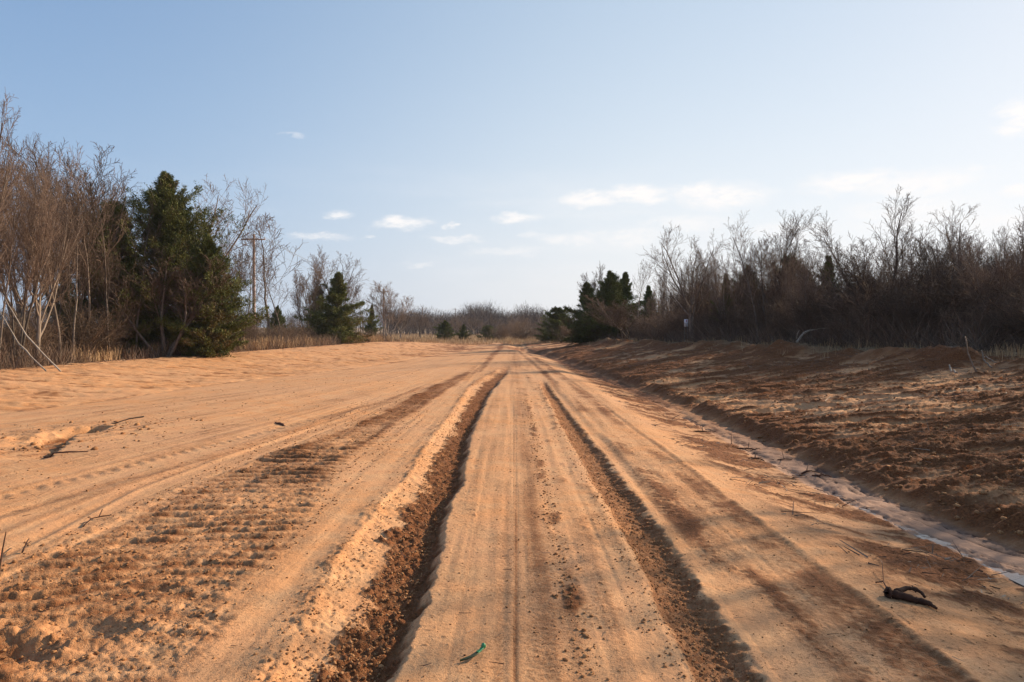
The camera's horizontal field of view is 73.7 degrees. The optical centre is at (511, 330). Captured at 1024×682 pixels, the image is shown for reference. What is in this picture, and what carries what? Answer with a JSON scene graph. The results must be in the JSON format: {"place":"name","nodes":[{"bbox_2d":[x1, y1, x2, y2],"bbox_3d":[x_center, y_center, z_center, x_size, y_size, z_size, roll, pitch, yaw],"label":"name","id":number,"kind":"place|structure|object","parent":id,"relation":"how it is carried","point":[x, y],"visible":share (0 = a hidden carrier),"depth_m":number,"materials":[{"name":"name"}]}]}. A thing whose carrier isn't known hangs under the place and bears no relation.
{"place":"outdoors","nodes":[
{"label":"outdoors","id":0,"kind":"place"},
{"bbox_2d":[0,327,1023,681],"bbox_3d":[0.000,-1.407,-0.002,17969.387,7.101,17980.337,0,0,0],"label":"ground","id":1,"kind":"structure","parent":0,"point":[432,381],"depth_m":6.17,"materials":[{"name":"sand"}]},
{"bbox_2d":[0,91,35,268],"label":"bare tree","id":2,"kind":"object","parent":1,"relation":"on","point":[3,185],"visible":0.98,"depth_m":22.21,"materials":[{"name":"brown plant"}]},
{"bbox_2d":[0,148,43,347],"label":"bare tree","id":3,"kind":"object","parent":1,"relation":"on","point":[11,239],"visible":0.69,"depth_m":23.43,"materials":[{"name":"brown plant"}]},
{"bbox_2d":[0,148,63,359],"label":"bare tree","id":4,"kind":"object","parent":1,"relation":"on","point":[28,280],"visible":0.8,"depth_m":24.07,"materials":[{"name":"brown plant"}]},
{"bbox_2d":[13,132,51,324],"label":"bare sapling","id":5,"kind":"object","parent":1,"relation":"on","point":[27,200],"visible":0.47,"depth_m":24.92,"materials":[{"name":"brown plant"}]},
{"bbox_2d":[4,134,75,361],"bbox_3d":[-18.097,-3.062,26.131,2.145,9.002,2.771,0,0,12],"label":"bare sapling","id":6,"kind":"object","parent":1,"relation":"on","point":[52,297],"visible":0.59,"depth_m":26.30,"materials":[{"name":"brown plant"}]},
{"bbox_2d":[4,182,77,335],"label":"bare sapling","id":7,"kind":"object","parent":1,"relation":"on","point":[31,246],"visible":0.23,"depth_m":27.35,"materials":[{"name":"brown plant"}]},
{"bbox_2d":[0,302,83,363],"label":"bare shrub","id":8,"kind":"object","parent":1,"relation":"on","point":[43,337],"visible":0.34,"depth_m":25.37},
{"bbox_2d":[12,148,71,327],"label":"bare tree","id":9,"kind":"object","parent":1,"relation":"on","point":[35,235],"visible":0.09,"depth_m":29.87,"materials":[{"name":"brown plant"}]},
{"bbox_2d":[0,145,86,337],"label":"bare tree","id":10,"kind":"object","parent":1,"relation":"on","point":[17,304],"visible":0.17,"depth_m":27.63,"materials":[{"name":"brown plant"}]},
{"bbox_2d":[0,185,87,360],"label":"bare tree","id":11,"kind":"object","parent":1,"relation":"on","point":[37,327],"visible":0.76,"depth_m":25.08,"materials":[{"name":"brown plant"}]},
{"bbox_2d":[0,165,119,339],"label":"bare tree","id":12,"kind":"object","parent":1,"relation":"on","point":[58,293],"visible":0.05,"depth_m":30.32,"materials":[{"name":"brown plant"}]},
{"bbox_2d":[27,145,106,347],"bbox_3d":[-18.892,-3.178,28.866,3.144,9.294,1.885,0,0,-29],"label":"bare tree","id":13,"kind":"object","parent":1,"relation":"on","point":[94,230],"visible":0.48,"depth_m":28.98,"materials":[{"name":"brown plant"}]},
{"bbox_2d":[34,280,99,334],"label":"bare sapling","id":14,"kind":"object","parent":1,"relation":"on","point":[64,305],"visible":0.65,"depth_m":28.17,"materials":[{"name":"brown plant"}]},
{"bbox_2d":[0,132,142,276],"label":"bare tree","id":15,"kind":"object","parent":1,"relation":"on","point":[94,160],"visible":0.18,"depth_m":34.31,"materials":[{"name":"brown plant"}]},
{"bbox_2d":[8,301,142,360],"bbox_3d":[-17.842,0.153,28.028,4.840,2.889,4.774,0,0,-25],"label":"bare shrub","id":16,"kind":"object","parent":1,"relation":"on","point":[82,339],"visible":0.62,"depth_m":28.03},
{"bbox_2d":[46,181,104,356],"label":"bare sapling","id":17,"kind":"object","parent":1,"relation":"on","point":[77,297],"visible":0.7,"depth_m":27.65,"materials":[{"name":"brown plant"}]},
{"bbox_2d":[51,141,128,345],"bbox_3d":[-17.552,-3.199,28.335,2.995,9.279,3.283,0,0,-24],"label":"bare sapling","id":18,"kind":"object","parent":1,"relation":"on","point":[84,246],"visible":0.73,"depth_m":28.29,"materials":[{"name":"brown plant"}]},
{"bbox_2d":[69,173,123,354],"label":"bare sapling","id":19,"kind":"object","parent":1,"relation":"on","point":[105,264],"visible":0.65,"depth_m":29.20,"materials":[{"name":"brown plant"}]},
{"bbox_2d":[63,172,144,319],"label":"bare tree","id":20,"kind":"object","parent":1,"relation":"on","point":[114,239],"visible":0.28,"depth_m":32.13,"materials":[{"name":"brown plant"}]},
{"bbox_2d":[56,302,155,358],"bbox_3d":[-18.169,0.041,30.057,3.574,2.708,3.742,0,0,7],"label":"bare shrub","id":21,"kind":"object","parent":1,"relation":"on","point":[115,339],"visible":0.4,"depth_m":30.01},
{"bbox_2d":[82,245,132,353],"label":"bare sapling","id":22,"kind":"object","parent":1,"relation":"on","point":[108,272],"visible":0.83,"depth_m":29.86,"materials":[{"name":"brown plant"}]},
{"bbox_2d":[41,195,182,353],"bbox_3d":[-19.108,-2.586,32.890,5.902,8.199,6.478,0,0,3],"label":"cedar tree","id":23,"kind":"object","parent":1,"relation":"on","point":[117,210],"visible":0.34,"depth_m":32.28,"materials":[{"name":"green plant"}]},
{"bbox_2d":[113,199,164,354],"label":"bare sapling","id":24,"kind":"object","parent":1,"relation":"on","point":[144,239],"visible":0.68,"depth_m":32.29,"materials":[{"name":"brown plant"}]},
{"bbox_2d":[42,170,264,354],"bbox_3d":[-17.478,-3.231,34.855,9.396,9.678,9.681,0,0,-10],"label":"cedar tree","id":25,"kind":"object","parent":1,"relation":"on","point":[174,214],"visible":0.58,"depth_m":33.30,"materials":[{"name":"green plant"}]},
{"bbox_2d":[65,245,243,356],"bbox_3d":[-16.611,-1.446,31.921,7.323,5.669,4.566,0,0,-41],"label":"bare tree","id":26,"kind":"object","parent":1,"relation":"on","point":[173,346],"visible":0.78,"depth_m":31.85,"materials":[{"name":"plant"}]},
{"bbox_2d":[101,174,272,272],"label":"bare tree","id":27,"kind":"object","parent":1,"relation":"on","point":[220,221],"visible":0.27,"depth_m":41.07,"materials":[{"name":"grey plant"}]},
{"bbox_2d":[0,331,416,369],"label":"dry brush","id":28,"kind":"object","parent":1,"relation":"on","point":[24,361],"visible":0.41,"depth_m":27.52,"materials":[{"name":"plant"}]},
{"bbox_2d":[157,233,269,357],"bbox_3d":[-14.969,-1.538,34.069,4.989,6.568,5.574,0,0,-40],"label":"cedar tree","id":29,"kind":"object","parent":1,"relation":"on","point":[195,341],"visible":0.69,"depth_m":33.06,"materials":[{"name":"green plant"}]},
{"bbox_2d":[218,229,253,320],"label":"bare tree","id":30,"kind":"object","parent":1,"relation":"on","point":[237,263],"visible":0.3,"depth_m":56.59,"materials":[{"name":"grey plant"}]},
{"bbox_2d":[220,243,275,317],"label":"bare sapling","id":31,"kind":"object","parent":1,"relation":"on","point":[250,275],"visible":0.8,"depth_m":53.72,"materials":[{"name":"brown plant"}]},
{"bbox_2d":[241,232,265,328],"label":"utility pole","id":32,"kind":"object","parent":1,"relation":"on","point":[253,284],"visible":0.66,"depth_m":65.90,"materials":[{"name":"brown wood"}]},
{"bbox_2d":[218,211,307,333],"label":"bare sapling","id":33,"kind":"object","parent":1,"relation":"on","point":[270,257],"visible":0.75,"depth_m":59.00,"materials":[{"name":"brown plant"}]},
{"bbox_2d":[244,254,302,325],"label":"bare sapling","id":34,"kind":"object","parent":1,"relation":"on","point":[267,276],"visible":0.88,"depth_m":56.81,"materials":[{"name":"brown plant"}]},
{"bbox_2d":[257,322,298,340],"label":"bare shrub","id":35,"kind":"object","parent":1,"relation":"on","point":[273,333],"visible":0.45,"depth_m":53.17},
{"bbox_2d":[265,305,295,336],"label":"cedar tree","id":36,"kind":"object","parent":1,"relation":"on","point":[282,320],"visible":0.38,"depth_m":83.69,"materials":[{"name":"green plant"}]},
{"bbox_2d":[276,321,323,340],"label":"bare shrub","id":37,"kind":"object","parent":1,"relation":"on","point":[301,330],"visible":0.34,"depth_m":57.80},
{"bbox_2d":[290,246,336,332],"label":"bare tree","id":38,"kind":"object","parent":1,"relation":"on","point":[313,290],"visible":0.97,"depth_m":63.40,"materials":[{"name":"grey plant"}]},
{"bbox_2d":[0,299,632,334],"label":"woods","id":39,"kind":"object","parent":1,"relation":"on","point":[481,312],"visible":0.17,"depth_m":233.98,"materials":[{"name":"plant"}]},
{"bbox_2d":[293,271,378,343],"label":"cedar tree","id":40,"kind":"object","parent":1,"relation":"on","point":[334,319],"visible":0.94,"depth_m":63.43,"materials":[{"name":"green plant"}]},
{"bbox_2d":[304,251,369,306],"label":"bare tree","id":41,"kind":"object","parent":1,"relation":"on","point":[350,295],"visible":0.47,"depth_m":75.47,"materials":[{"name":"grey plant"}]},
{"bbox_2d":[360,304,383,334],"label":"cedar tree","id":42,"kind":"object","parent":1,"relation":"on","point":[372,326],"visible":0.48,"depth_m":99.75,"materials":[{"name":"green plant"}]},
{"bbox_2d":[364,281,414,337],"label":"bare tree","id":43,"kind":"object","parent":1,"relation":"on","point":[384,306],"visible":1,"depth_m":92.12,"materials":[{"name":"grey plant"}]},
{"bbox_2d":[434,320,460,339],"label":"cedar tree","id":44,"kind":"object","parent":1,"relation":"on","point":[443,329],"visible":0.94,"depth_m":107.66,"materials":[{"name":"green plant"}]},
{"bbox_2d":[484,321,517,339],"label":"bare shrub","id":45,"kind":"object","parent":1,"relation":"on","point":[504,330],"visible":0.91,"depth_m":103.55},
{"bbox_2d":[0,337,1023,673],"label":"twig litter","id":46,"kind":"object","parent":1,"relation":"on","point":[696,453],"visible":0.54,"depth_m":9.69,"materials":[{"name":"wood"}]},
{"bbox_2d":[0,340,1023,681],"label":"soil clods","id":47,"kind":"object","parent":1,"relation":"on","point":[438,508],"visible":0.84,"depth_m":4.96,"materials":[{"name":"soil"}]},
{"bbox_2d":[533,306,572,341],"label":"cedar tree","id":48,"kind":"object","parent":1,"relation":"on","point":[547,332],"visible":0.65,"depth_m":83.41,"materials":[{"name":"green plant"}]},
{"bbox_2d":[553,281,603,344],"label":"cedar tree","id":49,"kind":"object","parent":1,"relation":"on","point":[575,334],"visible":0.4,"depth_m":61.34,"materials":[{"name":"green plant"}]},
{"bbox_2d":[576,260,618,307],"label":"bare tree","id":50,"kind":"object","parent":1,"relation":"on","point":[598,279],"visible":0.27,"depth_m":68.81,"materials":[{"name":"grey plant"}]},
{"bbox_2d":[569,270,639,341],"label":"cedar tree","id":51,"kind":"object","parent":1,"relation":"on","point":[611,286],"visible":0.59,"depth_m":59.09,"materials":[{"name":"green plant"}]},
{"bbox_2d":[582,295,637,338],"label":"bare tree","id":52,"kind":"object","parent":1,"relation":"on","point":[614,314],"visible":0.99,"depth_m":51.75,"materials":[{"name":"brown plant"}]},
{"bbox_2d":[619,271,648,323],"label":"cedar tree","id":53,"kind":"object","parent":1,"relation":"on","point":[625,281],"visible":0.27,"depth_m":62.84,"materials":[{"name":"green plant"}]},
{"bbox_2d":[619,313,666,338],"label":"bare shrub","id":54,"kind":"object","parent":1,"relation":"on","point":[638,329],"visible":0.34,"depth_m":54.61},
{"bbox_2d":[631,262,661,331],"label":"bare sapling","id":55,"kind":"object","parent":1,"relation":"on","point":[649,274],"visible":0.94,"depth_m":57.40,"materials":[{"name":"brown plant"}]},
{"bbox_2d":[634,285,659,320],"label":"cedar tree","id":56,"kind":"object","parent":1,"relation":"on","point":[648,291],"visible":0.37,"depth_m":61.68,"materials":[{"name":"green plant"}]},
{"bbox_2d":[658,264,675,318],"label":"bare tree","id":57,"kind":"object","parent":1,"relation":"on","point":[662,299],"visible":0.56,"depth_m":51.57,"materials":[{"name":"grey plant"}]},
{"bbox_2d":[634,308,710,336],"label":"bare shrub","id":58,"kind":"object","parent":1,"relation":"on","point":[666,326],"visible":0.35,"depth_m":45.30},
{"bbox_2d":[656,308,704,336],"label":"bare shrub","id":59,"kind":"object","parent":1,"relation":"on","point":[681,322],"visible":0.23,"depth_m":43.45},
{"bbox_2d":[675,250,704,327],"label":"bare tree","id":60,"kind":"object","parent":1,"relation":"on","point":[684,287],"visible":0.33,"depth_m":42.50,"materials":[{"name":"grey plant"}]},
{"bbox_2d":[643,222,739,336],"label":"bare tree","id":61,"kind":"object","parent":1,"relation":"on","point":[689,286],"visible":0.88,"depth_m":40.07,"materials":[{"name":"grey plant"}]},
{"bbox_2d":[676,289,715,330],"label":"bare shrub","id":62,"kind":"object","parent":1,"relation":"on","point":[700,307],"visible":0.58,"depth_m":40.18,"materials":[{"name":"grey plant"}]},
{"bbox_2d":[699,243,725,329],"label":"bare tree","id":63,"kind":"object","parent":1,"relation":"on","point":[715,293],"visible":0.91,"depth_m":38.19,"materials":[{"name":"grey plant"}]},
{"bbox_2d":[712,248,733,317],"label":"bare sapling","id":64,"kind":"object","parent":1,"relation":"on","point":[723,284],"visible":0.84,"depth_m":37.78,"materials":[{"name":"brown plant"}]},
{"bbox_2d":[718,254,753,314],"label":"bare tree","id":65,"kind":"object","parent":1,"relation":"on","point":[737,290],"visible":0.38,"depth_m":39.53,"materials":[{"name":"grey plant"}]},
{"bbox_2d":[712,252,770,321],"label":"bare sapling","id":66,"kind":"object","parent":1,"relation":"on","point":[742,292],"visible":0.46,"depth_m":37.08,"materials":[{"name":"brown plant"}]},
{"bbox_2d":[703,210,786,339],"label":"bare sapling","id":67,"kind":"object","parent":1,"relation":"on","point":[744,252],"visible":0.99,"depth_m":32.64,"materials":[{"name":"brown plant"}]},
{"bbox_2d":[736,239,793,334],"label":"bare sapling","id":68,"kind":"object","parent":1,"relation":"on","point":[753,263],"visible":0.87,"depth_m":32.97,"materials":[{"name":"brown plant"}]},
{"bbox_2d":[743,258,801,313],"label":"bare tree","id":69,"kind":"object","parent":1,"relation":"on","point":[756,303],"visible":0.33,"depth_m":34.81,"materials":[{"name":"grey plant"}]},
{"bbox_2d":[737,206,822,311],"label":"bare tree","id":70,"kind":"object","parent":1,"relation":"on","point":[788,245],"visible":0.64,"depth_m":34.47,"materials":[{"name":"grey plant"}]},
{"bbox_2d":[735,284,824,340],"bbox_3d":[12.949,-0.510,32.117,4.735,3.209,4.646,0,0,12],"label":"bare shrub","id":71,"kind":"object","parent":1,"relation":"on","point":[777,315],"visible":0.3,"depth_m":31.91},
{"bbox_2d":[758,238,805,306],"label":"bare tree","id":72,"kind":"object","parent":1,"relation":"on","point":[785,272],"visible":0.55,"depth_m":33.06,"materials":[{"name":"grey plant"}]},
{"bbox_2d":[561,298,1023,353],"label":"dry brush","id":73,"kind":"object","parent":1,"relation":"on","point":[912,338],"visible":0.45,"depth_m":23.06,"materials":[{"name":"plant"}]},
{"bbox_2d":[771,243,833,333],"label":"bare sapling","id":74,"kind":"object","parent":1,"relation":"on","point":[804,268],"visible":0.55,"depth_m":31.73,"materials":[{"name":"brown plant"}]},
{"bbox_2d":[582,371,1023,585],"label":"water","id":75,"kind":"structure","parent":1,"relation":"on","point":[1012,576],"depth_m":6.17,"materials":[{"name":"grey liquid"}]},
{"bbox_2d":[783,250,833,335],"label":"bare tree","id":76,"kind":"object","parent":1,"relation":"on","point":[805,283],"visible":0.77,"depth_m":28.83,"materials":[{"name":"grey plant"}]},
{"bbox_2d":[776,285,849,344],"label":"bare shrub","id":77,"kind":"object","parent":1,"relation":"on","point":[807,313],"visible":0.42,"depth_m":27.68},
{"bbox_2d":[637,264,1009,321],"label":"deep woods","id":78,"kind":"object","parent":1,"relation":"on","point":[689,303],"depth_m":63.12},
{"bbox_2d":[794,255,857,331],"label":"bare sapling","id":79,"kind":"object","parent":1,"relation":"on","point":[842,258],"visible":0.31,"depth_m":28.61,"materials":[{"name":"brown plant"}]},
{"bbox_2d":[779,269,888,329],"bbox_3d":[13.707,-0.832,28.638,4.529,3.216,4.620,0,0,34],"label":"bare shrub","id":80,"kind":"object","parent":1,"relation":"on","point":[813,303],"visible":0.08,"depth_m":28.50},
{"bbox_2d":[808,247,898,320],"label":"bare tree","id":81,"kind":"object","parent":1,"relation":"on","point":[848,273],"visible":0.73,"depth_m":24.98,"materials":[{"name":"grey plant"}]},
{"bbox_2d":[789,266,928,341],"bbox_3d":[13.463,-0.649,25.823,5.876,3.530,5.764,0,0,-24],"label":"bare shrub","id":82,"kind":"object","parent":1,"relation":"on","point":[819,317],"visible":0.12,"depth_m":25.59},
{"bbox_2d":[805,186,943,290],"bbox_3d":[15.304,-2.573,28.744,4.733,6.668,4.742,0,0,-24],"label":"bare tree","id":83,"kind":"object","parent":1,"relation":"on","point":[830,247],"visible":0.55,"depth_m":28.21,"materials":[{"name":"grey plant"}]},
{"bbox_2d":[858,244,920,309],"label":"bare tree","id":84,"kind":"object","parent":1,"relation":"on","point":[887,271],"visible":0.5,"depth_m":24.76,"materials":[{"name":"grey plant"}]},
{"bbox_2d":[810,275,974,341],"bbox_3d":[13.176,-0.551,24.128,4.517,2.645,4.609,0,0,2],"label":"bare shrub","id":85,"kind":"object","parent":1,"relation":"on","point":[856,312],"visible":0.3,"depth_m":23.89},
{"bbox_2d":[883,585,937,609],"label":"broken branch","id":86,"kind":"object","parent":1,"relation":"on","point":[895,593],"visible":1,"depth_m":4.08,"materials":[{"name":"brown wood"}]},
{"bbox_2d":[879,219,951,288],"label":"bare tree","id":87,"kind":"object","parent":1,"relation":"on","point":[904,244],"visible":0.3,"depth_m":27.90,"materials":[{"name":"grey plant"}]},
{"bbox_2d":[835,262,1014,347],"bbox_3d":[14.009,-0.765,22.346,5.234,3.042,5.482,0,0,-26],"label":"bare shrub","id":88,"kind":"object","parent":1,"relation":"on","point":[926,304],"visible":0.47,"depth_m":21.88,"materials":[{"name":"plant"}]},
{"bbox_2d":[850,262,1008,340],"bbox_3d":[14.499,-0.659,23.073,5.892,3.489,5.781,0,0,-6],"label":"bare shrub","id":89,"kind":"object","parent":1,"relation":"on","point":[922,302],"visible":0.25,"depth_m":21.96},
{"bbox_2d":[902,238,956,308],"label":"bare tree","id":90,"kind":"object","parent":1,"relation":"on","point":[925,256],"visible":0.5,"depth_m":22.99,"materials":[{"name":"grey plant"}]},
{"bbox_2d":[890,230,1002,285],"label":"bare sapling","id":91,"kind":"object","parent":1,"relation":"on","point":[940,232],"visible":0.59,"depth_m":24.76,"materials":[{"name":"brown plant"}]},
{"bbox_2d":[919,237,979,291],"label":"bare tree","id":92,"kind":"object","parent":1,"relation":"on","point":[953,263],"visible":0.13,"depth_m":24.39,"materials":[{"name":"grey plant"}]},
{"bbox_2d":[894,201,1023,287],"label":"bare tree","id":93,"kind":"object","parent":1,"relation":"on","point":[964,234],"visible":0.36,"depth_m":25.10,"materials":[{"name":"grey plant"}]},
{"bbox_2d":[925,245,996,339],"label":"bare sapling","id":94,"kind":"object","parent":1,"relation":"on","point":[952,272],"visible":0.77,"depth_m":21.62,"materials":[{"name":"brown plant"}]},
{"bbox_2d":[914,258,1023,343],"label":"bare shrub","id":95,"kind":"object","parent":1,"relation":"on","point":[977,293],"visible":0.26,"depth_m":20.25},
{"bbox_2d":[943,234,1008,287],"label":"bare sapling","id":96,"kind":"object","parent":1,"relation":"on","point":[971,257],"visible":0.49,"depth_m":22.92,"materials":[{"name":"brown plant"}]},
{"bbox_2d":[934,300,1022,349],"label":"bare shrub","id":97,"kind":"object","parent":1,"relation":"on","point":[975,325],"visible":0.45,"depth_m":19.98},
{"bbox_2d":[936,283,1022,345],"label":"bare shrub","id":98,"kind":"object","parent":1,"relation":"on","point":[971,314],"visible":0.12,"depth_m":20.76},
{"bbox_2d":[937,263,1023,320],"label":"bare shrub","id":99,"kind":"object","parent":1,"relation":"on","point":[975,290],"visible":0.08,"depth_m":21.45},
{"bbox_2d":[939,225,1023,281],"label":"bare tree","id":100,"kind":"object","parent":1,"relation":"on","point":[979,252],"visible":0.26,"depth_m":24.69,"materials":[{"name":"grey plant"}]},
{"bbox_2d":[947,268,1021,325],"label":"bare sapling","id":101,"kind":"object","parent":1,"relation":"on","point":[987,288],"visible":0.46,"depth_m":20.65,"materials":[{"name":"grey plant"}]},
{"bbox_2d":[953,220,1023,335],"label":"bare tree","id":102,"kind":"object","parent":1,"relation":"on","point":[999,266],"visible":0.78,"depth_m":20.32,"materials":[{"name":"brown plant"}]},
{"bbox_2d":[954,224,1023,269],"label":"bare tree","id":103,"kind":"object","parent":1,"relation":"on","point":[1021,238],"visible":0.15,"depth_m":25.73,"materials":[{"name":"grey plant"}]},
{"bbox_2d":[956,276,1023,349],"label":"bare shrub","id":104,"kind":"object","parent":1,"relation":"on","point":[1019,308],"visible":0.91,"depth_m":18.62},
{"bbox_2d":[967,274,1023,345],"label":"bare shrub","id":105,"kind":"object","parent":1,"relation":"on","point":[1015,304],"visible":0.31,"depth_m":19.48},
{"bbox_2d":[970,292,1023,348],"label":"bare shrub","id":106,"kind":"object","parent":1,"relation":"on","point":[998,317],"visible":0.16,"depth_m":19.68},
{"bbox_2d":[0,0,1023,327],"label":"sky","id":107,"kind":"structure","parent":0,"point":[495,152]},
{"bbox_2d":[32,332,1023,368],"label":"dry grass","id":108,"kind":"structure","parent":0,"point":[425,339],"depth_m":50.26,"materials":[{"name":"plant"}]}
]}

